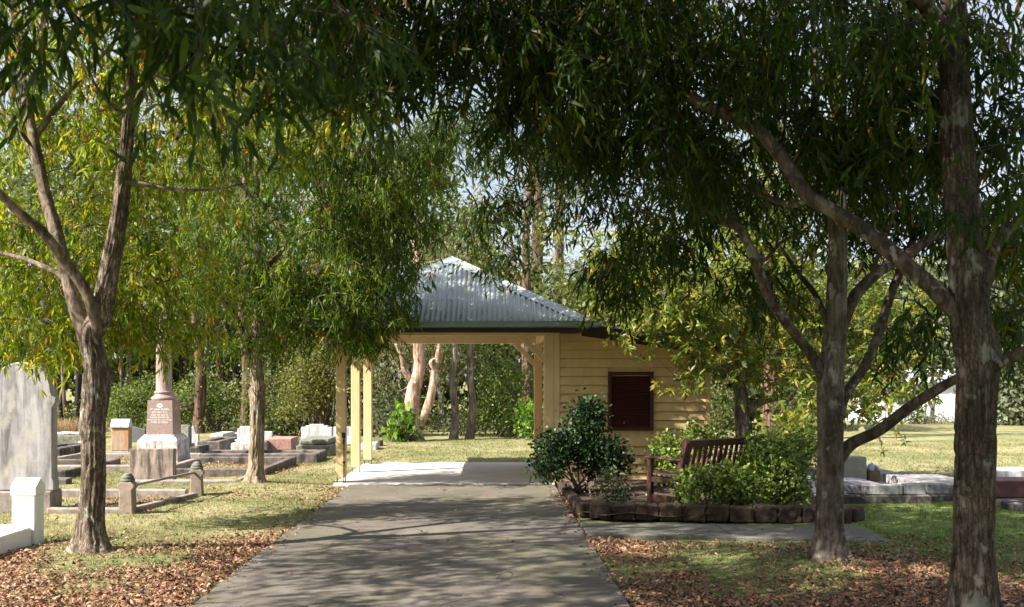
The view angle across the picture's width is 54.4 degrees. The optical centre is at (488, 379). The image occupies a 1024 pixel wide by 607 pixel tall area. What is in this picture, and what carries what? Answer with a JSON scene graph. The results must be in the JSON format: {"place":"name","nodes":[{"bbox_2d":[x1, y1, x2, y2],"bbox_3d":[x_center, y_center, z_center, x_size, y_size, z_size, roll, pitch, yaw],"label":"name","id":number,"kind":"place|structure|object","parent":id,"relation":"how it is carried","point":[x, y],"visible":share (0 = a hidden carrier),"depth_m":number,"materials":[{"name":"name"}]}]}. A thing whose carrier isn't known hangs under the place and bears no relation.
{"place":"outdoors","nodes":[
{"label":"outdoors","id":0,"kind":"place"},
{"bbox_2d":[58,417,109,431],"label":"dry grass","id":1,"kind":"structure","parent":0,"point":[70,426],"depth_m":26.60,"materials":[{"name":"beige plant"}]},
{"bbox_2d":[0,382,1023,606],"bbox_3d":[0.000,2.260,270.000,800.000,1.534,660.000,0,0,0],"label":"ground","id":2,"kind":"structure","parent":0,"point":[942,432],"depth_m":11.33,"materials":[{"name":"green plant"}]},
{"bbox_2d":[0,477,45,556],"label":"white grave surround","id":3,"kind":"object","parent":2,"relation":"on","point":[25,528],"visible":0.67,"depth_m":9.45,"materials":[{"name":"white stone"}]},
{"bbox_2d":[0,362,61,512],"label":"tall headstone","id":4,"kind":"object","parent":2,"relation":"on","point":[28,430],"visible":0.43,"depth_m":12.07,"materials":[{"name":"white stone"}]},
{"bbox_2d":[26,232,80,419],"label":"forest tree","id":5,"kind":"object","parent":2,"relation":"on","point":[63,393],"visible":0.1,"depth_m":32.95,"materials":[{"name":"brown plant"}]},
{"bbox_2d":[11,247,98,423],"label":"forest tree","id":6,"kind":"object","parent":2,"relation":"on","point":[60,413],"visible":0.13,"depth_m":31.51,"materials":[{"name":"green plant"}]},
{"bbox_2d":[1,70,128,375],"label":"forest tree","id":7,"kind":"object","parent":2,"relation":"on","point":[33,196],"visible":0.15,"depth_m":30.04,"materials":[{"name":"green plant"}]},
{"bbox_2d":[58,477,71,484],"bbox_3d":[-6.635,1.572,15.215,0.446,0.133,0.260,0,0,-6],"label":"fallen block","id":8,"kind":"object","parent":2,"relation":"on","point":[65,480],"depth_m":15.12,"materials":[{"name":"stone"}]},
{"bbox_2d":[58,432,79,443],"bbox_3d":[-10.243,1.476,24.551,0.971,0.360,0.710,0,0,0],"label":"grey block tomb","id":9,"kind":"object","parent":2,"relation":"on","point":[68,437],"visible":0.32,"depth_m":24.20,"materials":[{"name":"stone"}]},
{"bbox_2d":[58,443,80,456],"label":"dark grave","id":10,"kind":"object","parent":2,"relation":"on","point":[64,449],"visible":0.29,"depth_m":20.83,"materials":[{"name":"grey stone"}]},
{"bbox_2d":[10,81,141,420],"bbox_3d":[-12.986,-3.826,31.749,4.179,11.009,4.273,0,0,-37],"label":"forest tree","id":11,"kind":"object","parent":2,"relation":"on","point":[78,386],"visible":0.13,"depth_m":30.98,"materials":[{"name":"green plant"}]},
{"bbox_2d":[58,459,120,476],"bbox_3d":[-7.920,1.565,17.400,2.108,0.178,2.408,0,0,0],"label":"grave","id":12,"kind":"object","parent":2,"relation":"on","point":[73,472],"visible":0.25,"depth_m":18.07,"materials":[{"name":"stone"}]},
{"bbox_2d":[110,419,132,452],"bbox_3d":[-7.639,1.237,20.699,0.406,0.835,0.289,0,0,0],"label":"capped headstone","id":13,"kind":"object","parent":2,"relation":"on","point":[121,435],"visible":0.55,"depth_m":20.60,"materials":[{"name":"stone"}]},
{"bbox_2d":[47,461,204,513],"bbox_3d":[-5.043,1.383,12.731,2.317,0.540,1.938,0,0,0],"label":"railed grave","id":14,"kind":"object","parent":2,"relation":"on","point":[126,492],"visible":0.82,"depth_m":12.79,"materials":[{"name":"grey stone"}]},
{"bbox_2d":[58,453,199,471],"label":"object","id":15,"kind":"object","parent":2,"relation":"on","point":[182,464],"visible":0.16,"depth_m":18.22,"materials":[{"name":"grey stone"}]},
{"bbox_2d":[125,239,132,419],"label":"forest tree","id":16,"kind":"object","parent":2,"relation":"on","point":[128,366],"visible":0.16,"depth_m":35.31,"materials":[{"name":"brown plant"}]},
{"bbox_2d":[132,426,145,441],"bbox_3d":[-8.873,1.409,25.070,0.472,0.461,0.140,0,0,0],"label":"grey headstone","id":17,"kind":"object","parent":2,"relation":"on","point":[138,433],"visible":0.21,"depth_m":25.00,"materials":[{"name":"stone"}]},
{"bbox_2d":[138,211,141,419],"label":"forest tree","id":18,"kind":"object","parent":2,"relation":"on","point":[140,375],"visible":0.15,"depth_m":36.34,"materials":[{"name":"grey plant"}]},
{"bbox_2d":[107,370,178,427],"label":"forest shrub","id":19,"kind":"object","parent":2,"relation":"on","point":[133,401],"visible":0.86,"depth_m":29.83,"materials":[{"name":"green plant"}]},
{"bbox_2d":[118,249,183,418],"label":"forest tree","id":20,"kind":"object","parent":2,"relation":"on","point":[122,371],"visible":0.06,"depth_m":32.97,"materials":[{"name":"brown plant"}]},
{"bbox_2d":[129,448,176,479],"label":"upright slab","id":21,"kind":"structure","parent":2,"relation":"on","point":[154,463],"depth_m":15.13,"materials":[{"name":"brown stone"}]},
{"bbox_2d":[137,303,189,462],"bbox_3d":[-6.300,0.015,19.300,0.799,3.270,0.799,0,0,0],"label":"granite monument","id":22,"kind":"object","parent":2,"relation":"on","point":[163,428],"visible":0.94,"depth_m":19.06,"materials":[{"name":"pink stone"}]},
{"bbox_2d":[176,238,184,422],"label":"forest tree","id":23,"kind":"object","parent":2,"relation":"on","point":[180,362],"visible":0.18,"depth_m":34.46,"materials":[{"name":"brown plant"}]},
{"bbox_2d":[180,276,189,420],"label":"forest tree","id":24,"kind":"object","parent":2,"relation":"on","point":[186,365],"visible":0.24,"depth_m":36.02,"materials":[{"name":"brown plant"}]},
{"bbox_2d":[181,425,194,446],"bbox_3d":[-6.897,1.338,22.546,0.416,0.631,0.244,0,0,20],"label":"lichen headstone","id":25,"kind":"object","parent":2,"relation":"on","point":[186,430],"visible":0.2,"depth_m":22.49,"materials":[{"name":"grey stone"}]},
{"bbox_2d":[135,475,244,484],"bbox_3d":[-4.574,1.572,15.413,1.654,0.131,0.935,0,0,0],"label":"grave","id":26,"kind":"object","parent":2,"relation":"on","point":[182,481],"visible":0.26,"depth_m":14.95,"materials":[{"name":"grey stone"}]},
{"bbox_2d":[0,0,380,554],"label":"avenue tree","id":27,"kind":"object","parent":2,"relation":"on","point":[81,331],"visible":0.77,"depth_m":9.90,"materials":[{"name":"green plant"}]},
{"bbox_2d":[106,89,277,433],"bbox_3d":[-8.854,-3.810,30.716,4.530,11.019,4.602,0,0,27],"label":"forest tree","id":28,"kind":"object","parent":2,"relation":"on","point":[199,402],"visible":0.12,"depth_m":29.88,"materials":[{"name":"green plant"}]},
{"bbox_2d":[192,426,199,445],"bbox_3d":[-6.946,1.365,23.460,0.250,0.549,0.120,0,0,0],"label":"gabled headstone","id":29,"kind":"object","parent":2,"relation":"on","point":[195,437],"visible":0.49,"depth_m":23.40,"materials":[{"name":"white stone"}]},
{"bbox_2d":[190,444,209,452],"bbox_3d":[-6.114,1.526,21.049,0.177,0.259,0.904,0,0,0],"label":"dark box tomb","id":30,"kind":"object","parent":2,"relation":"on","point":[200,448],"visible":0.51,"depth_m":20.83,"materials":[{"name":"grey stone"}]},
{"bbox_2d":[172,362,241,431],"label":"forest shrub","id":31,"kind":"object","parent":2,"relation":"on","point":[210,419],"visible":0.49,"depth_m":30.77,"materials":[{"name":"green plant"}]},
{"bbox_2d":[204,234,212,425],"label":"forest tree","id":32,"kind":"object","parent":2,"relation":"on","point":[207,344],"visible":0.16,"depth_m":34.12,"materials":[{"name":"brown plant"}]},
{"bbox_2d":[197,436,236,450],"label":"grave","id":33,"kind":"object","parent":2,"relation":"on","point":[221,443],"visible":0.54,"depth_m":21.89,"materials":[{"name":"stone"}]},
{"bbox_2d":[209,431,236,438],"bbox_3d":[-6.574,1.481,24.601,0.444,0.348,1.209,0,0,0],"label":"white low tomb","id":34,"kind":"object","parent":2,"relation":"on","point":[223,433],"visible":0.31,"depth_m":24.22,"materials":[{"name":"stone"}]},
{"bbox_2d":[161,164,289,427],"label":"forest tree","id":35,"kind":"object","parent":2,"relation":"on","point":[220,374],"visible":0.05,"depth_m":32.99,"materials":[{"name":"brown plant"}]},
{"bbox_2d":[203,232,251,425],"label":"forest tree","id":36,"kind":"object","parent":2,"relation":"on","point":[230,373],"visible":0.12,"depth_m":33.42,"materials":[{"name":"brown plant"}]},
{"bbox_2d":[221,226,238,423],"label":"forest tree","id":37,"kind":"object","parent":2,"relation":"on","point":[234,376],"visible":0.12,"depth_m":35.93,"materials":[{"name":"brown plant"}]},
{"bbox_2d":[176,456,296,477],"bbox_3d":[-4.635,1.574,17.700,1.940,0.219,2.606,0,0,0],"label":"grave","id":38,"kind":"object","parent":2,"relation":"on","point":[277,463],"visible":0.45,"depth_m":17.44,"materials":[{"name":"stone"}]},
{"bbox_2d":[231,440,248,449],"bbox_3d":[-5.365,1.516,22.100,0.483,0.279,1.009,0,0,0],"label":"white bed tomb","id":39,"kind":"object","parent":2,"relation":"on","point":[242,445],"visible":0.3,"depth_m":21.60,"materials":[{"name":"stone"}]},
{"bbox_2d":[234,426,249,441],"bbox_3d":[-5.551,1.365,22.851,0.554,0.579,0.265,0,0,0],"label":"white headstone","id":40,"kind":"object","parent":2,"relation":"on","point":[242,433],"visible":0.23,"depth_m":22.80,"materials":[{"name":"stone"}]},
{"bbox_2d":[176,94,327,425],"bbox_3d":[-7.174,-3.832,30.021,4.994,11.024,4.665,0,0,-17],"label":"forest tree","id":41,"kind":"object","parent":2,"relation":"on","point":[244,363],"visible":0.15,"depth_m":29.42,"materials":[{"name":"green plant"}]},
{"bbox_2d":[199,449,326,463],"bbox_3d":[-4.449,1.545,19.750,2.302,0.238,1.110,0,0,0],"label":"wide kerb grave","id":42,"kind":"object","parent":2,"relation":"on","point":[310,456],"visible":0.56,"depth_m":19.23,"materials":[{"name":"stone"}]},
{"bbox_2d":[262,243,273,426],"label":"forest tree","id":43,"kind":"object","parent":2,"relation":"on","point":[271,370],"visible":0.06,"depth_m":32.01,"materials":[{"name":"brown plant"}]},
{"bbox_2d":[264,431,272,439],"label":"white headstone","id":44,"kind":"object","parent":2,"relation":"on","point":[268,435],"visible":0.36,"depth_m":24.50,"materials":[{"name":"stone"}]},
{"bbox_2d":[228,353,312,435],"bbox_3d":[-6.236,0.731,29.004,2.568,3.151,2.411,0,0,0],"label":"forest shrub","id":45,"kind":"object","parent":2,"relation":"on","point":[279,430],"visible":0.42,"depth_m":28.65,"materials":[{"name":"green plant"}]},
{"bbox_2d":[0,351,543,433],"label":"woodland undergrowth","id":46,"kind":"object","parent":2,"relation":"on","point":[228,424],"visible":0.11,"depth_m":30.31,"materials":[{"name":"green plant"}]},
{"bbox_2d":[275,216,288,416],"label":"forest tree","id":47,"kind":"object","parent":2,"relation":"on","point":[286,365],"visible":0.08,"depth_m":33.83,"materials":[{"name":"brown plant"}]},
{"bbox_2d":[268,436,298,449],"bbox_3d":[-4.580,1.469,22.200,0.531,0.369,0.808,0,0,0],"label":"pink tomb","id":48,"kind":"object","parent":2,"relation":"on","point":[284,442],"visible":0.63,"depth_m":21.80,"materials":[{"name":"pink stone"}]},
{"bbox_2d":[0,301,581,416],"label":"hedge","id":49,"kind":"object","parent":2,"relation":"on","point":[149,370],"visible":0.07,"depth_m":43.28,"materials":[{"name":"green plant"}]},
{"bbox_2d":[125,28,479,483],"bbox_3d":[-2.771,-1.743,14.001,4.714,6.600,4.266,0,0,43],"label":"avenue tree","id":50,"kind":"object","parent":2,"relation":"on","point":[395,198],"visible":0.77,"depth_m":13.87,"materials":[{"name":"green plant"}]},
{"bbox_2d":[265,330,350,436],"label":"wattle tree","id":51,"kind":"object","parent":2,"relation":"on","point":[317,387],"visible":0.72,"depth_m":27.95,"materials":[{"name":"green plant"}]},
{"bbox_2d":[0,0,630,196],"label":"overhanging tree","id":52,"kind":"object","parent":2,"relation":"on","point":[359,33],"visible":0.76,"depth_m":4.66,"materials":[{"name":"green plant"}]},
{"bbox_2d":[296,436,335,456],"bbox_3d":[-3.629,1.451,21.401,0.730,0.409,1.607,0,0,0],"label":"lichen tomb","id":53,"kind":"object","parent":2,"relation":"on","point":[328,443],"visible":0.71,"depth_m":20.65,"materials":[{"name":"stone"}]},
{"bbox_2d":[301,424,332,438],"bbox_3d":[-4.156,1.360,24.080,0.741,0.560,0.160,0,0,0],"label":"stepped headstone","id":54,"kind":"object","parent":2,"relation":"on","point":[310,430],"visible":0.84,"depth_m":24.00,"materials":[{"name":"white stone"}]},
{"bbox_2d":[273,120,397,426],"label":"forest tree","id":55,"kind":"object","parent":2,"relation":"on","point":[321,417],"visible":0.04,"depth_m":28.81,"materials":[{"name":"green plant"}]},
{"bbox_2d":[294,240,387,433],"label":"forest tree","id":56,"kind":"object","parent":2,"relation":"on","point":[333,414],"visible":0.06,"depth_m":29.46,"materials":[{"name":"brown plant"}]},
{"bbox_2d":[334,427,350,443],"bbox_3d":[-3.626,1.416,24.859,0.656,0.473,0.326,0,0,0],"label":"plain white headstone","id":57,"kind":"object","parent":2,"relation":"on","point":[348,435],"visible":0.11,"depth_m":24.80,"materials":[{"name":"stone"}]},
{"bbox_2d":[0,48,709,400],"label":"woodland","id":58,"kind":"object","parent":2,"relation":"on","point":[450,206],"visible":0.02,"depth_m":35.11,"materials":[{"name":"green plant"}]},
{"bbox_2d":[361,442,378,449],"bbox_3d":[-2.755,1.555,23.100,0.358,0.198,0.605,0,0,0],"label":"white box tomb","id":59,"kind":"object","parent":2,"relation":"on","point":[375,445],"visible":0.48,"depth_m":22.81,"materials":[{"name":"stone"}]},
{"bbox_2d":[347,360,420,437],"bbox_3d":[-2.977,0.574,27.743,2.027,2.591,2.460,0,0,-12],"label":"forest shrub","id":60,"kind":"object","parent":2,"relation":"on","point":[381,408],"visible":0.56,"depth_m":27.55,"materials":[{"name":"green plant"}]},
{"bbox_2d":[380,400,423,441],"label":"bright shrub","id":61,"kind":"object","parent":2,"relation":"on","point":[399,430],"visible":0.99,"depth_m":25.65,"materials":[{"name":"green plant"}]},
{"bbox_2d":[189,485,629,606],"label":"concrete drive","id":62,"kind":"structure","parent":2,"relation":"on","point":[363,565],"depth_m":8.80,"materials":[{"name":"grey concrete"}]},
{"bbox_2d":[330,186,500,440],"bbox_3d":[-2.061,-1.838,26.752,4.821,7.083,4.805,0,0,0],"label":"paperbark tree","id":63,"kind":"object","parent":2,"relation":"on","point":[414,377],"visible":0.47,"depth_m":26.72,"materials":[{"name":"green plant"}]},
{"bbox_2d":[432,199,446,425],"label":"forest tree","id":64,"kind":"object","parent":2,"relation":"on","point":[442,400],"visible":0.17,"depth_m":33.78,"materials":[{"name":"brown plant"}]},
{"bbox_2d":[397,237,505,439],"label":"slender tree","id":65,"kind":"object","parent":2,"relation":"on","point":[454,432],"visible":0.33,"depth_m":26.59,"materials":[{"name":"grey plant"}]},
{"bbox_2d":[429,403,496,435],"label":"forest shrub","id":66,"kind":"object","parent":2,"relation":"on","point":[463,430],"visible":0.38,"depth_m":28.24,"materials":[{"name":"green plant"}]},
{"bbox_2d":[423,236,520,438],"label":"slender tree","id":67,"kind":"object","parent":2,"relation":"on","point":[471,425],"visible":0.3,"depth_m":26.86,"materials":[{"name":"grey plant"}]},
{"bbox_2d":[479,197,485,419],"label":"forest tree","id":68,"kind":"object","parent":2,"relation":"on","point":[479,344],"visible":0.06,"depth_m":36.85,"materials":[{"name":"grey plant"}]},
{"bbox_2d":[450,344,543,438],"bbox_3d":[0.238,0.331,27.878,2.693,3.290,2.421,0,0,0],"label":"forest shrub","id":69,"kind":"object","parent":2,"relation":"on","point":[505,422],"visible":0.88,"depth_m":27.77,"materials":[{"name":"green plant"}]},
{"bbox_2d":[0,277,1023,606],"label":"fallen leaves","id":70,"kind":"object","parent":2,"relation":"on","point":[226,565],"depth_m":7.89,"materials":[{"name":"brown plant"}]},
{"bbox_2d":[509,235,517,420],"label":"forest tree","id":71,"kind":"object","parent":2,"relation":"on","point":[511,355],"visible":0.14,"depth_m":34.35,"materials":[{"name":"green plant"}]},
{"bbox_2d":[293,256,737,486],"bbox_3d":[0.463,-0.194,16.650,6.565,3.748,4.634,0,0,0],"label":"entrance shelter","id":72,"kind":"object","parent":2,"relation":"on","point":[572,357],"visible":0.61,"depth_m":14.97,"materials":[{"name":"wood"}]},
{"bbox_2d":[448,151,596,418],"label":"forest tree","id":73,"kind":"object","parent":2,"relation":"on","point":[527,282],"visible":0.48,"depth_m":29.80,"materials":[{"name":"green plant"}]},
{"bbox_2d":[452,4,597,375],"bbox_3d":[1.456,-7.367,37.649,6.529,18.095,6.210,0,0,-31],"label":"pine tree","id":74,"kind":"object","parent":2,"relation":"on","point":[538,205],"visible":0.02,"depth_m":37.80,"materials":[{"name":"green plant"}]},
{"bbox_2d":[507,390,543,439],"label":"forest shrub","id":75,"kind":"object","parent":2,"relation":"on","point":[525,414],"visible":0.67,"depth_m":26.76,"materials":[{"name":"green plant"}]},
{"bbox_2d":[477,0,623,302],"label":"pine tree","id":76,"kind":"object","parent":2,"relation":"on","point":[560,243],"visible":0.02,"depth_m":40.94,"materials":[{"name":"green plant"}]},
{"bbox_2d":[355,0,1023,606],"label":"avenue tree","id":77,"kind":"object","parent":2,"relation":"on","point":[867,144],"visible":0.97,"depth_m":6.50,"materials":[{"name":"green plant"}]},
{"bbox_2d":[566,479,815,516],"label":"garden bed soil","id":78,"kind":"structure","parent":2,"relation":"on","point":[637,486],"depth_m":13.28,"materials":[{"name":"brown soil"}]},
{"bbox_2d":[521,387,637,493],"bbox_3d":[1.203,0.819,13.471,1.693,1.427,0.932,0,0,-17],"label":"jade shrub","id":79,"kind":"object","parent":78,"relation":"on","point":[591,453],"visible":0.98,"depth_m":13.37,"materials":[{"name":"green plant"}]},
{"bbox_2d":[591,462,634,496],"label":"plant","id":80,"kind":"object","parent":78,"relation":"on","point":[605,479],"visible":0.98,"depth_m":12.97,"materials":[{"name":"green plant"}]},
{"bbox_2d":[603,482,632,502],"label":"plant","id":81,"kind":"object","parent":78,"relation":"on","point":[620,494],"visible":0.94,"depth_m":11.74,"materials":[{"name":"green plant"}]},
{"bbox_2d":[636,413,738,486],"bbox_3d":[2.802,1.004,14.090,1.520,1.060,0.758,0,0,-22],"label":"jade shrub","id":82,"kind":"object","parent":78,"relation":"on","point":[669,451],"visible":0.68,"depth_m":13.98,"materials":[{"name":"green plant"}]},
{"bbox_2d":[644,435,754,503],"bbox_3d":[2.635,1.118,12.266,1.370,0.843,0.685,0,0,-37],"label":"garden bench","id":83,"kind":"object","parent":78,"relation":"on","point":[685,452],"visible":0.47,"depth_m":11.95,"materials":[{"name":"brown wood"}]},
{"bbox_2d":[657,415,816,505],"bbox_3d":[3.168,1.045,11.736,2.447,1.219,1.192,0,0,-39],"label":"jade shrub","id":84,"kind":"object","parent":78,"relation":"on","point":[773,466],"visible":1,"depth_m":11.60,"materials":[{"name":"green plant"}]},
{"bbox_2d":[753,402,816,496],"bbox_3d":[3.909,0.907,12.931,1.173,1.247,1.012,0,0,0],"label":"broadleaf shrub","id":85,"kind":"object","parent":78,"relation":"on","point":[783,419],"visible":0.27,"depth_m":12.84,"materials":[{"name":"green plant"}]},
{"bbox_2d":[395,0,1023,562],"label":"avenue tree","id":86,"kind":"object","parent":2,"relation":"on","point":[835,448],"visible":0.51,"depth_m":8.81,"materials":[{"name":"green plant"}]},
{"bbox_2d":[558,481,864,523],"bbox_3d":[1.905,1.500,12.088,2.130,0.212,4.624,0,0,-44],"label":"retaining edge","id":87,"kind":"object","parent":2,"relation":"on","point":[774,514],"visible":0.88,"depth_m":11.13,"materials":[{"name":"stone"}]},
{"bbox_2d":[563,156,949,462],"bbox_3d":[3.785,-0.991,14.526,5.732,5.257,3.015,0,0,-12],"label":"broadleaf tree","id":88,"kind":"object","parent":2,"relation":"on","point":[674,315],"visible":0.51,"depth_m":14.01,"materials":[{"name":"green plant"}]},
{"bbox_2d":[565,233,954,367],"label":"woodland","id":89,"kind":"object","parent":2,"relation":"on","point":[820,266],"depth_m":80.50,"materials":[{"name":"green plant"}]},
{"bbox_2d":[714,49,827,440],"bbox_3d":[7.366,-3.817,26.621,4.589,11.017,4.523,0,0,0],"label":"forest tree","id":90,"kind":"object","parent":2,"relation":"on","point":[767,417],"visible":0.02,"depth_m":25.87,"materials":[{"name":"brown plant"}]},
{"bbox_2d":[647,250,904,430],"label":"side woodland","id":91,"kind":"object","parent":2,"relation":"on","point":[752,392],"visible":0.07,"depth_m":35.23,"materials":[{"name":"green plant"}]},
{"bbox_2d":[711,374,852,440],"bbox_3d":[6.713,0.814,24.472,4.083,2.017,2.334,0,0,0],"label":"forest shrub","id":92,"kind":"object","parent":2,"relation":"on","point":[717,408],"visible":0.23,"depth_m":24.31,"materials":[{"name":"green plant"}]},
{"bbox_2d":[807,467,902,483],"bbox_3d":[5.750,1.540,15.700,1.100,0.220,1.200,0,0,0],"label":"flat white grave","id":93,"kind":"object","parent":2,"relation":"on","point":[883,473],"visible":0.1,"depth_m":15.30,"materials":[{"name":"grey stone"}]},
{"bbox_2d":[843,456,885,483],"bbox_3d":[5.632,1.412,15.150,0.664,0.483,0.423,0,0,0],"label":"grey box headstone","id":94,"kind":"object","parent":93,"relation":"on","point":[855,466],"visible":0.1,"depth_m":15.00,"materials":[{"name":"stone"}]},
{"bbox_2d":[867,462,879,480],"bbox_3d":[5.813,1.399,15.108,0.205,0.282,0.211,0,0,0],"label":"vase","id":95,"kind":"object","parent":94,"relation":"on","point":[873,473],"visible":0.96,"depth_m":15.03,"materials":[{"name":"brown stone"}]},
{"bbox_2d":[799,475,930,503],"bbox_3d":[4.849,1.493,13.549,1.610,0.324,1.708,0,0,0],"label":"slab grave","id":96,"kind":"object","parent":2,"relation":"on","point":[859,491],"visible":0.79,"depth_m":12.74,"materials":[{"name":"grey stone"}]},
{"bbox_2d":[814,248,954,359],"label":"tree","id":97,"kind":"object","parent":2,"relation":"on","point":[904,285],"visible":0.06,"depth_m":71.81,"materials":[{"name":"green plant"}]},
{"bbox_2d":[886,474,953,500],"bbox_3d":[6.086,1.508,13.674,0.839,0.296,1.461,0,0,0],"label":"white slab grave","id":98,"kind":"object","parent":2,"relation":"on","point":[939,487],"visible":0.3,"depth_m":13.27,"materials":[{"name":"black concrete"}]},
{"bbox_2d":[895,408,953,424],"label":"field shrub","id":99,"kind":"object","parent":2,"relation":"on","point":[925,419],"visible":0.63,"depth_m":49.86,"materials":[{"name":"grey plant"}]},
{"bbox_2d":[845,369,1004,421],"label":"white shed","id":100,"kind":"structure","parent":2,"relation":"on","point":[947,397],"depth_m":60.00,"materials":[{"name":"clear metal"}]},
{"bbox_2d":[894,312,955,423],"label":"tree","id":101,"kind":"object","parent":2,"relation":"on","point":[937,365],"visible":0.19,"depth_m":51.47,"materials":[{"name":"green plant"}]},
{"bbox_2d":[937,239,1021,340],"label":"tree","id":102,"kind":"object","parent":2,"relation":"on","point":[994,307],"depth_m":68.08,"materials":[{"name":"green plant"}]},
{"bbox_2d":[947,263,1023,425],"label":"tree","id":103,"kind":"object","parent":2,"relation":"on","point":[1010,409],"visible":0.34,"depth_m":46.02,"materials":[{"name":"green plant"}]},
{"bbox_2d":[996,477,1023,510],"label":"red grave","id":104,"kind":"object","parent":2,"relation":"on","point":[1010,493],"visible":0.41,"depth_m":12.50,"materials":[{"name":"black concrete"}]},
{"bbox_2d":[996,467,1023,476],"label":"white block grave","id":105,"kind":"object","parent":2,"relation":"on","point":[1010,472],"visible":0.18,"depth_m":13.60,"materials":[{"name":"stone"}]},
{"bbox_2d":[0,0,1023,381],"label":"sky","id":106,"kind":"structure","parent":0,"point":[577,248],"materials":[{"name":"white"}]},
{"bbox_2d":[580,523,889,541],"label":"side path","id":107,"kind":"structure","parent":0,"point":[657,531],"depth_m":10.22,"materials":[{"name":"concrete"}]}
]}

